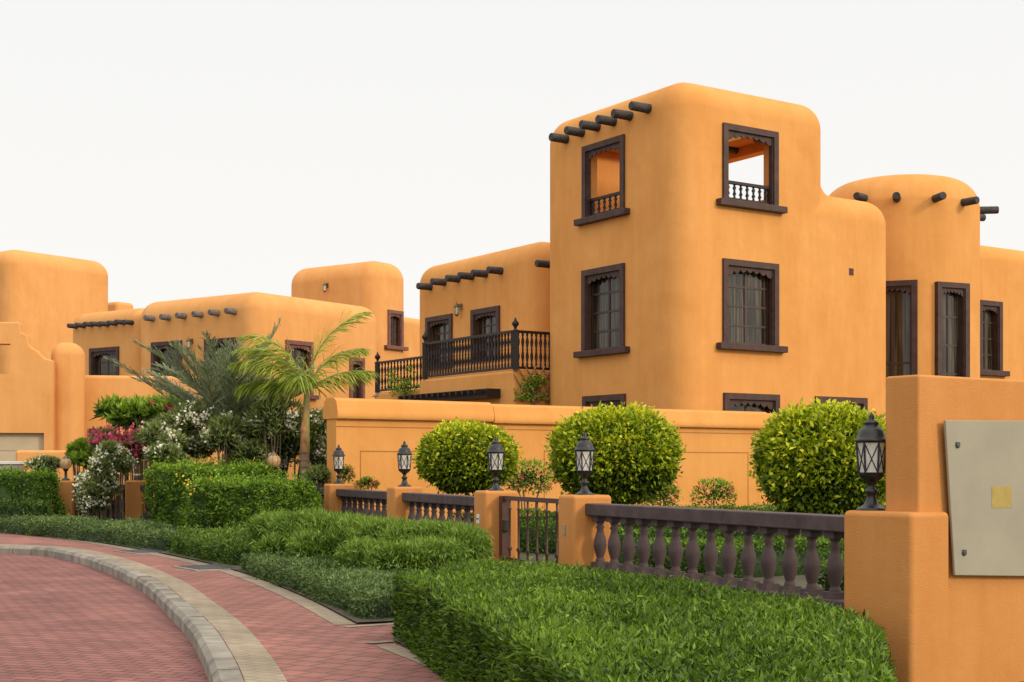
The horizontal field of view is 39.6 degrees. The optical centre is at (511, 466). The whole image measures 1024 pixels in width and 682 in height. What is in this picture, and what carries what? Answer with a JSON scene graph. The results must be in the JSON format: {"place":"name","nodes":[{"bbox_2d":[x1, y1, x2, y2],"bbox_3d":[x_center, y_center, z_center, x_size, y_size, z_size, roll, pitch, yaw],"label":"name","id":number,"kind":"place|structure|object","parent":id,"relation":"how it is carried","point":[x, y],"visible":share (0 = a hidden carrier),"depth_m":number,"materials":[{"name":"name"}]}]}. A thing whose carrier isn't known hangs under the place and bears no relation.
{"place":"outdoors","nodes":[
{"label":"outdoors","id":0,"kind":"place"},
{"bbox_2d":[0,461,25,471],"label":"utility cabinet","id":1,"kind":"object","parent":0,"point":[15,464],"visible":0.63,"depth_m":38.30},
{"bbox_2d":[0,554,208,681],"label":"road","id":2,"kind":"structure","parent":0,"point":[62,620],"depth_m":13.04,"materials":[{"name":"red brick"}]},
{"bbox_2d":[0,545,243,681],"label":"kerb","id":3,"kind":"structure","parent":2,"relation":"on","point":[203,636],"depth_m":14.04,"materials":[{"name":"concrete"}]},
{"bbox_2d":[0,533,443,681],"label":"footpath","id":4,"kind":"structure","parent":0,"point":[299,643],"depth_m":11.83,"materials":[{"name":"red brick"}]},
{"bbox_2d":[113,549,168,553],"bbox_3d":[-5.899,1.381,22.836,0.660,0.066,0.960,0,0,-38],"label":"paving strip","id":5,"kind":"object","parent":4,"relation":"on","point":[144,551],"visible":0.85,"depth_m":22.67,"materials":[{"name":"concrete"}]},
{"bbox_2d":[0,544,286,681],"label":"footpath border","id":6,"kind":"object","parent":4,"relation":"on","point":[256,662],"visible":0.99,"depth_m":12.09,"materials":[{"name":"beige concrete"}]},
{"bbox_2d":[44,536,354,624],"bbox_3d":[-18.198,1.366,26.654,42.573,0.001,12.144,0,0,25],"label":"footpath inner border","id":7,"kind":"object","parent":4,"relation":"on","point":[332,617],"visible":0.81,"depth_m":15.46,"materials":[{"name":"beige concrete"}]},
{"bbox_2d":[171,564,235,570],"bbox_3d":[-4.116,1.381,19.209,0.660,0.066,0.960,0,0,-33],"label":"drain grate","id":8,"kind":"object","parent":4,"relation":"on","point":[210,567],"visible":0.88,"depth_m":19.05,"materials":[{"name":"metal"}]},
{"bbox_2d":[344,623,438,669],"bbox_3d":[-0.797,1.363,10.664,0.573,0.004,3.656,0,0,-13],"label":"gate path border","id":9,"kind":"object","parent":4,"relation":"on","point":[400,651],"visible":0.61,"depth_m":10.69,"materials":[{"name":"beige concrete"}]},
{"bbox_2d":[0,0,1023,318],"label":"sky","id":10,"kind":"structure","parent":0,"point":[183,149],"materials":[{"name":"white"}]},
{"bbox_2d":[81,510,1023,681],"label":"garden bed","id":11,"kind":"object","parent":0,"point":[799,580],"visible":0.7,"depth_m":17.04,"materials":[{"name":"soil"}]},
{"bbox_2d":[0,498,53,519],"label":"clipped hedge","id":12,"kind":"object","parent":11,"relation":"on","point":[8,508],"visible":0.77,"depth_m":31.55,"materials":[{"name":"green plant"}]},
{"bbox_2d":[0,464,70,515],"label":"clipped hedge","id":13,"kind":"object","parent":11,"relation":"on","point":[17,484],"visible":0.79,"depth_m":32.64,"materials":[{"name":"green plant"}]},
{"bbox_2d":[23,454,61,499],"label":"flowering bush","id":14,"kind":"object","parent":11,"relation":"on","point":[45,460],"visible":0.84,"depth_m":36.93,"materials":[{"name":"white plant"}]},
{"bbox_2d":[16,450,72,498],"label":"boundary wall","id":15,"kind":"structure","parent":11,"relation":"on","point":[21,455],"depth_m":40.16,"materials":[{"name":"orange paint"}]},
{"bbox_2d":[54,481,74,515],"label":"fence pillar","id":16,"kind":"structure","parent":11,"relation":"on","point":[66,493],"depth_m":34.28,"materials":[{"name":"paint"}]},
{"bbox_2d":[60,454,71,480],"bbox_3d":[-10.824,0.011,34.500,0.284,0.646,0.288,0,0,20],"label":"globe lamp","id":17,"kind":"object","parent":16,"relation":"on","point":[65,463],"visible":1,"depth_m":34.42,"materials":[{"name":"beige glass"}]},
{"bbox_2d":[75,483,100,518],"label":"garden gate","id":18,"kind":"structure","parent":16,"relation":"attached to","point":[76,514],"depth_m":34.46,"materials":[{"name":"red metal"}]},
{"bbox_2d":[64,436,94,516],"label":"flowering bush","id":19,"kind":"object","parent":11,"relation":"on","point":[78,452],"visible":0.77,"depth_m":36.56,"materials":[{"name":"green plant"}]},
{"bbox_2d":[0,511,179,550],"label":"ground cover","id":20,"kind":"object","parent":11,"relation":"on","point":[146,533],"visible":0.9,"depth_m":26.33,"materials":[{"name":"green plant"}]},
{"bbox_2d":[71,439,138,520],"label":"flowering bush","id":21,"kind":"object","parent":11,"relation":"on","point":[99,484],"visible":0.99,"depth_m":32.76,"materials":[{"name":"white plant"}]},
{"bbox_2d":[106,484,124,520],"bbox_3d":[-9.499,0.940,34.500,0.615,1.020,0.240,0,0,0],"label":"balustrade","id":22,"kind":"object","parent":11,"relation":"on","point":[121,502],"visible":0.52,"depth_m":34.44,"materials":[{"name":"brown paint"}]},
{"bbox_2d":[85,416,149,515],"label":"flowering bush","id":23,"kind":"object","parent":11,"relation":"on","point":[97,436],"visible":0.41,"depth_m":35.11,"materials":[{"name":"pink plant"}]},
{"bbox_2d":[90,392,157,495],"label":"flowering bush","id":24,"kind":"object","parent":11,"relation":"on","point":[122,412],"visible":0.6,"depth_m":35.63,"materials":[{"name":"green plant"}]},
{"bbox_2d":[125,481,145,519],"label":"fence pillar","id":25,"kind":"structure","parent":11,"relation":"on","point":[134,507],"depth_m":34.28,"materials":[{"name":"paint"}]},
{"bbox_2d":[140,485,150,520],"bbox_3d":[-7.123,0.940,33.250,4.201,1.020,0.240,0,0,32],"label":"balustrade","id":26,"kind":"object","parent":11,"relation":"on","point":[146,515],"visible":0.02,"depth_m":34.22,"materials":[{"name":"brown paint"}]},
{"bbox_2d":[137,393,187,511],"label":"flowering bush","id":27,"kind":"object","parent":11,"relation":"on","point":[153,406],"visible":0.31,"depth_m":34.43,"materials":[{"name":"green plant"}]},
{"bbox_2d":[135,397,228,474],"bbox_3d":[-7.426,-0.105,31.699,2.072,3.014,2.724,0,0,37],"label":"flowering bush","id":28,"kind":"object","parent":11,"relation":"on","point":[169,434],"visible":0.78,"depth_m":31.52,"materials":[{"name":"white plant"}]},
{"bbox_2d":[137,454,285,529],"bbox_3d":[-6.305,0.581,30.041,3.404,1.763,4.691,0,0,0],"label":"clipped hedge","id":29,"kind":"object","parent":11,"relation":"on","point":[164,498],"visible":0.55,"depth_m":29.07,"materials":[{"name":"green plant"}]},
{"bbox_2d":[166,521,260,564],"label":"ground cover","id":30,"kind":"object","parent":11,"relation":"on","point":[223,545],"visible":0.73,"depth_m":20.71,"materials":[{"name":"green plant"}]},
{"bbox_2d":[104,317,325,463],"bbox_3d":[-6.762,-1.026,32.490,5.027,4.853,3.816,0,0,8],"label":"date palm","id":31,"kind":"object","parent":11,"relation":"on","point":[227,382],"visible":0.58,"depth_m":32.13,"materials":[{"name":"green plant"}]},
{"bbox_2d":[174,466,324,531],"bbox_3d":[-4.861,0.731,26.588,2.773,1.496,5.037,0,0,-12],"label":"clipped hedge","id":32,"kind":"object","parent":11,"relation":"on","point":[219,500],"visible":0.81,"depth_m":25.02,"materials":[{"name":"green plant"}]},
{"bbox_2d":[198,392,326,487],"bbox_3d":[-5.331,-0.128,31.742,3.088,3.058,2.466,0,0,0],"label":"flowering bush","id":33,"kind":"object","parent":11,"relation":"on","point":[268,430],"visible":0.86,"depth_m":31.15,"materials":[{"name":"green plant"}]},
{"bbox_2d":[244,505,356,559],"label":"feathery shrub","id":34,"kind":"object","parent":11,"relation":"on","point":[296,531],"visible":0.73,"depth_m":18.79,"materials":[{"name":"green plant"}]},
{"bbox_2d":[227,309,379,478],"bbox_3d":[-4.514,-1.035,30.823,3.386,4.875,2.210,0,0,0],"label":"palm tree","id":35,"kind":"object","parent":11,"relation":"on","point":[294,382],"visible":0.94,"depth_m":30.85,"materials":[{"name":"green plant"}]},
{"bbox_2d":[306,487,323,509],"bbox_3d":[-4.272,0.940,30.000,0.240,1.020,3.915,0,0,-23],"label":"balustrade","id":36,"kind":"object","parent":11,"relation":"on","point":[321,492],"visible":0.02,"depth_m":28.98,"materials":[{"name":"brown paint"}]},
{"bbox_2d":[303,463,330,487],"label":"flowering shrub","id":37,"kind":"object","parent":11,"relation":"on","point":[317,473],"visible":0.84,"depth_m":29.23,"materials":[{"name":"green plant"}]},
{"bbox_2d":[235,548,429,618],"bbox_3d":[-1.761,1.207,15.924,1.674,0.435,6.692,0,0,-20],"label":"ground cover","id":38,"kind":"object","parent":11,"relation":"on","point":[364,593],"visible":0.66,"depth_m":14.72,"materials":[{"name":"green plant"}]},
{"bbox_2d":[324,484,353,513],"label":"fence pillar","id":39,"kind":"structure","parent":11,"relation":"on","point":[332,501],"depth_m":27.74,"materials":[{"name":"paint"}]},
{"bbox_2d":[332,445,344,483],"bbox_3d":[-3.411,-0.056,28.000,0.262,0.780,0.262,0,0,-8],"label":"pillar lantern","id":40,"kind":"object","parent":39,"relation":"on","point":[338,455],"visible":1,"depth_m":27.93,"materials":[{"name":"black metal"}]},
{"bbox_2d":[340,464,355,483],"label":"flowering shrub","id":41,"kind":"object","parent":11,"relation":"on","point":[346,471],"visible":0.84,"depth_m":28.55,"materials":[{"name":"green plant"}]},
{"bbox_2d":[336,489,386,518],"bbox_3d":[-2.613,0.940,26.000,0.240,1.020,3.867,0,0,-22],"label":"balustrade","id":42,"kind":"object","parent":11,"relation":"on","point":[366,497],"visible":0.41,"depth_m":26.13,"materials":[{"name":"brown paint"}]},
{"bbox_2d":[355,476,379,507],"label":"flowering shrub","id":43,"kind":"object","parent":11,"relation":"on","point":[368,481],"visible":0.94,"depth_m":28.94,"materials":[{"name":"green plant"}]},
{"bbox_2d":[387,486,421,518],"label":"fence pillar","id":44,"kind":"structure","parent":11,"relation":"on","point":[397,507],"depth_m":23.75,"materials":[{"name":"paint"}]},
{"bbox_2d":[397,440,411,486],"bbox_3d":[-1.815,-0.056,24.000,0.262,0.780,0.262,0,0,-31],"label":"pillar lantern","id":45,"kind":"object","parent":44,"relation":"on","point":[404,455],"visible":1,"depth_m":23.93,"materials":[{"name":"black metal"}]},
{"bbox_2d":[319,510,497,571],"bbox_3d":[-1.300,1.014,17.551,2.066,0.938,3.655,0,0,-14],"label":"feathery shrub","id":46,"kind":"object","parent":11,"relation":"on","point":[376,541],"visible":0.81,"depth_m":16.59,"materials":[{"name":"green plant"}]},
{"bbox_2d":[402,493,473,524],"bbox_3d":[-1.020,0.940,22.000,0.240,1.020,3.864,0,0,-22],"label":"balustrade","id":47,"kind":"object","parent":11,"relation":"on","point":[449,502],"visible":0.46,"depth_m":22.13,"materials":[{"name":"brown paint"}]},
{"bbox_2d":[412,416,524,516],"bbox_3d":[-0.797,0.231,26.038,2.096,2.347,1.821,0,0,0],"label":"topiary ball","id":48,"kind":"object","parent":11,"relation":"on","point":[451,457],"visible":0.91,"depth_m":25.49,"materials":[{"name":"green plant"}]},
{"bbox_2d":[474,490,517,561],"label":"fence pillar","id":49,"kind":"structure","parent":11,"relation":"on","point":[486,509],"depth_m":19.75,"materials":[{"name":"paint"}]},
{"bbox_2d":[487,437,504,490],"bbox_3d":[-0.227,-0.048,20.000,0.257,0.764,0.257,0,0,-20],"label":"pillar lantern","id":50,"kind":"object","parent":49,"relation":"on","point":[495,452],"visible":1,"depth_m":19.93,"materials":[{"name":"black metal"}]},
{"bbox_2d":[499,496,558,563],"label":"garden gate","id":51,"kind":"structure","parent":49,"relation":"attached to","point":[505,547],"depth_m":19.13,"materials":[{"name":"brown metal"}]},
{"bbox_2d":[501,456,556,514],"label":"flowering shrub","id":52,"kind":"object","parent":11,"relation":"on","point":[522,481],"visible":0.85,"depth_m":27.88,"materials":[{"name":"green plant"}]},
{"bbox_2d":[559,494,610,567],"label":"fence pillar","id":53,"kind":"structure","parent":11,"relation":"on","point":[577,529],"depth_m":16.76,"materials":[{"name":"paint"}]},
{"bbox_2d":[574,432,594,494],"bbox_3d":[0.869,-0.044,17.000,0.254,0.757,0.254,0,0,-38],"label":"pillar lantern","id":54,"kind":"object","parent":53,"relation":"on","point":[584,449],"visible":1,"depth_m":16.93,"materials":[{"name":"black metal"}]},
{"bbox_2d":[323,398,885,520],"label":"garden wall","id":55,"kind":"structure","parent":11,"relation":"on","point":[369,436],"depth_m":31.47,"materials":[{"name":"paint"}]},
{"bbox_2d":[520,515,700,553],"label":"box hedge","id":56,"kind":"object","parent":11,"relation":"on","point":[541,537],"visible":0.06,"depth_m":22.25,"materials":[{"name":"green plant"}]},
{"bbox_2d":[542,400,686,525],"bbox_3d":[1.675,0.164,22.987,2.366,2.482,2.106,0,0,0],"label":"topiary ball","id":57,"kind":"object","parent":11,"relation":"on","point":[638,450],"visible":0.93,"depth_m":22.40,"materials":[{"name":"green plant"}]},
{"bbox_2d":[387,554,899,681],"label":"clipped hedge","id":58,"kind":"object","parent":11,"relation":"on","point":[480,620],"visible":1,"depth_m":7.87,"materials":[{"name":"green plant"}]},
{"bbox_2d":[640,483,683,506],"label":"flowering shrub","id":59,"kind":"object","parent":11,"relation":"on","point":[674,493],"visible":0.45,"depth_m":26.86,"materials":[{"name":"green plant"}]},
{"bbox_2d":[447,500,885,526],"bbox_3d":[3.684,1.055,28.663,11.227,0.771,1.233,0,0,-34],"label":"box hedge","id":60,"kind":"object","parent":11,"relation":"on","point":[552,514],"visible":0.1,"depth_m":28.16,"materials":[{"name":"green plant"}]},
{"bbox_2d":[617,526,800,564],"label":"box hedge","id":61,"kind":"object","parent":11,"relation":"on","point":[651,533],"visible":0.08,"depth_m":20.19,"materials":[{"name":"green plant"}]},
{"bbox_2d":[690,477,736,508],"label":"flowering shrub","id":62,"kind":"object","parent":11,"relation":"on","point":[717,492],"visible":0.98,"depth_m":28.89,"materials":[{"name":"green plant"}]},
{"bbox_2d":[585,503,843,608],"bbox_3d":[2.518,0.940,13.411,0.240,1.020,7.460,0,0,-25],"label":"balustrade","id":63,"kind":"object","parent":11,"relation":"on","point":[789,526],"visible":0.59,"depth_m":14.14,"materials":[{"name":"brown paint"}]},
{"bbox_2d":[632,529,843,577],"bbox_3d":[4.389,1.103,19.067,6.222,0.676,1.580,0,0,-34],"label":"box hedge","id":64,"kind":"object","parent":11,"relation":"on","point":[823,548],"visible":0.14,"depth_m":17.61,"materials":[{"name":"green plant"}]},
{"bbox_2d":[747,397,885,535],"bbox_3d":[4.290,0.222,19.476,2.122,2.365,1.982,0,0,0],"label":"topiary ball","id":65,"kind":"object","parent":11,"relation":"on","point":[804,457],"visible":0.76,"depth_m":18.93,"materials":[{"name":"green plant"}]},
{"bbox_2d":[817,551,843,591],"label":"box hedge","id":66,"kind":"object","parent":11,"relation":"on","point":[826,584],"visible":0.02,"depth_m":14.82,"materials":[{"name":"green plant"}]},
{"bbox_2d":[844,375,1023,681],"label":"meter wall","id":67,"kind":"structure","parent":11,"relation":"on","point":[934,616],"depth_m":8.53,"materials":[{"name":"paint"}]},
{"bbox_2d":[854,412,885,510],"bbox_3d":[2.205,-0.036,8.728,0.203,0.605,0.203,0,0,-17],"label":"pillar lantern","id":68,"kind":"object","parent":67,"relation":"on","point":[870,440],"visible":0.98,"depth_m":8.68,"materials":[{"name":"black metal"}]},
{"bbox_2d":[943,420,1023,575],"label":"meter panel","id":69,"kind":"object","parent":67,"relation":"attached to","point":[985,469],"visible":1,"depth_m":8.68,"materials":[{"name":"painted metal"},{"name":"beige grey paint"}]},
{"bbox_2d":[943,420,1023,575],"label":"panel door","id":70,"kind":"structure","parent":69,"relation":"in","point":[990,453],"depth_m":8.67,"materials":[{"name":"beige metal"}]},
{"bbox_3d":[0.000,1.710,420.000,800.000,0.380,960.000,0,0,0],"label":"ground","id":71,"kind":"structure","parent":0,"visible":0},
{"bbox_2d":[0,250,132,373],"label":"adobe house","id":72,"kind":"structure","parent":71,"relation":"on","point":[45,299],"depth_m":74.86,"materials":[{"name":"orange paint"}]},
{"bbox_2d":[0,322,309,500],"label":"garden building","id":73,"kind":"structure","parent":71,"relation":"on","point":[46,404],"depth_m":43.69,"materials":[{"name":"brown paint"}]},
{"bbox_2d":[0,433,43,460],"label":"garage door","id":74,"kind":"structure","parent":73,"relation":"in","point":[10,443],"depth_m":43.60,"materials":[{"name":"beige paint"}]},
{"bbox_2d":[67,292,376,470],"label":"adobe house","id":75,"kind":"structure","parent":71,"relation":"on","point":[99,336],"depth_m":61.29,"materials":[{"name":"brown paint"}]},
{"bbox_2d":[89,346,118,375],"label":"window","id":76,"kind":"structure","parent":75,"relation":"in","point":[104,366],"depth_m":64.55,"materials":[{"name":"brown paint"}]},
{"bbox_2d":[151,340,181,375],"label":"window","id":77,"kind":"structure","parent":75,"relation":"in","point":[159,345],"depth_m":61.40,"materials":[{"name":"brown paint"}]},
{"bbox_2d":[204,337,236,375],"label":"window","id":78,"kind":"structure","parent":75,"relation":"in","point":[220,340],"depth_m":59.28,"materials":[{"name":"brown paint"}]},
{"bbox_2d":[285,340,318,399],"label":"window","id":79,"kind":"structure","parent":75,"relation":"in","point":[300,347],"depth_m":60.37,"materials":[{"name":"paint"}]},
{"bbox_2d":[349,357,364,398],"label":"window","id":80,"kind":"structure","parent":75,"relation":"in","point":[359,392],"depth_m":63.22,"materials":[{"name":"paint"}]},
{"bbox_2d":[291,261,419,392],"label":"adobe tower","id":81,"kind":"structure","parent":71,"relation":"on","point":[376,288],"depth_m":69.27,"materials":[{"name":"paint"}]},
{"bbox_2d":[384,309,408,350],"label":"window","id":82,"kind":"structure","parent":81,"relation":"in","point":[395,319],"depth_m":69.40,"materials":[{"name":"paint"}]},
{"bbox_2d":[374,82,1023,416],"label":"adobe house","id":83,"kind":"structure","parent":71,"relation":"on","point":[661,269],"depth_m":41.25,"materials":[{"name":"paint"}]},
{"bbox_2d":[386,364,419,398],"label":"climbing vine","id":84,"kind":"object","parent":83,"relation":"attached to","point":[405,383],"visible":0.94,"depth_m":50.91,"materials":[{"name":"green plant"}]},
{"bbox_2d":[425,313,452,370],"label":"window","id":85,"kind":"structure","parent":83,"relation":"in","point":[442,325],"depth_m":51.29,"materials":[{"name":"brown paint"}]},
{"bbox_2d":[470,305,499,356],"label":"window","id":86,"kind":"structure","parent":83,"relation":"in","point":[489,317],"depth_m":48.76,"materials":[{"name":"brown paint"}]},
{"bbox_2d":[513,365,549,402],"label":"trellis","id":87,"kind":"object","parent":83,"relation":"attached to","point":[534,381],"visible":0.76,"depth_m":43.17,"materials":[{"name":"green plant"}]},
{"bbox_2d":[514,373,548,404],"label":"climbing vine","id":88,"kind":"object","parent":87,"relation":"attached to","point":[530,387],"visible":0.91,"depth_m":42.96,"materials":[{"name":"green plant"}]},
{"bbox_2d":[573,263,629,357],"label":"window","id":89,"kind":"structure","parent":83,"relation":"in","point":[607,283],"depth_m":41.01,"materials":[{"name":"brown paint"}]},
{"bbox_2d":[574,134,629,225],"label":"window","id":90,"kind":"structure","parent":83,"relation":"in","point":[617,142],"depth_m":40.86,"materials":[{"name":"brown paint"}]},
{"bbox_2d":[582,393,625,407],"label":"window","id":91,"kind":"structure","parent":83,"relation":"in","point":[616,399],"depth_m":40.67,"materials":[{"name":"brown paint"}]},
{"bbox_2d":[723,393,779,412],"bbox_3d":[6.585,-0.866,39.507,2.080,2.324,0.310,0,0,-34],"label":"window","id":92,"kind":"structure","parent":83,"relation":"in","point":[767,403],"depth_m":39.52,"materials":[{"name":"brown paint"}]},
{"bbox_2d":[716,122,787,213],"bbox_3d":[6.620,-8.259,39.380,2.501,2.273,0.320,0,0,-34],"label":"window","id":93,"kind":"structure","parent":83,"relation":"in","point":[771,138],"depth_m":39.38,"materials":[{"name":"brown paint"}]},
{"bbox_2d":[716,258,787,352],"bbox_3d":[6.594,-4.448,39.434,2.518,2.491,0.440,0,0,-34],"label":"window","id":94,"kind":"structure","parent":83,"relation":"in","point":[750,289],"depth_m":39.58,"materials":[{"name":"brown paint"}]},
{"bbox_2d":[815,396,867,410],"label":"window","id":95,"kind":"structure","parent":83,"relation":"in","point":[861,402],"depth_m":41.53,"materials":[{"name":"brown paint"}]},
{"bbox_2d":[886,280,917,377],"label":"door","id":96,"kind":"structure","parent":83,"relation":"in","point":[901,295],"depth_m":45.27,"materials":[{"name":"brown paint"}]},
{"bbox_2d":[935,281,969,376],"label":"window","id":97,"kind":"structure","parent":83,"relation":"in","point":[952,299],"depth_m":45.43,"materials":[{"name":"brown paint"}]},
{"bbox_2d":[980,300,1009,376],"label":"window","id":98,"kind":"structure","parent":83,"relation":"in","point":[987,308],"depth_m":49.35,"materials":[{"name":"brown paint"}]},
{"bbox_3d":[-4.939,0.875,29.500,0.280,1.150,0.280,0,0,-20],"label":"fence pillar","id":99,"kind":"object","parent":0,"visible":0},
{"bbox_2d":[267,451,280,479],"bbox_3d":[-4.939,-0.023,29.500,0.284,0.646,0.288,0,0,20],"label":"globe lamp","id":100,"kind":"object","parent":99,"relation":"on","point":[273,459],"visible":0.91,"depth_m":29.41,"materials":[{"name":"beige glass"}]},
{"bbox_3d":[-5.133,0.892,32.000,0.500,1.116,0.500,0,0,-20],"label":"fence pillar","id":101,"kind":"object","parent":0,"visible":0},
{"bbox_2d":[279,450,289,477],"bbox_3d":[-5.133,-0.087,32.000,0.283,0.842,0.283,0,0,-1],"label":"pillar lantern","id":102,"kind":"object","parent":101,"relation":"on","point":[283,466],"visible":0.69,"depth_m":31.92,"materials":[{"name":"black metal"}]}
]}

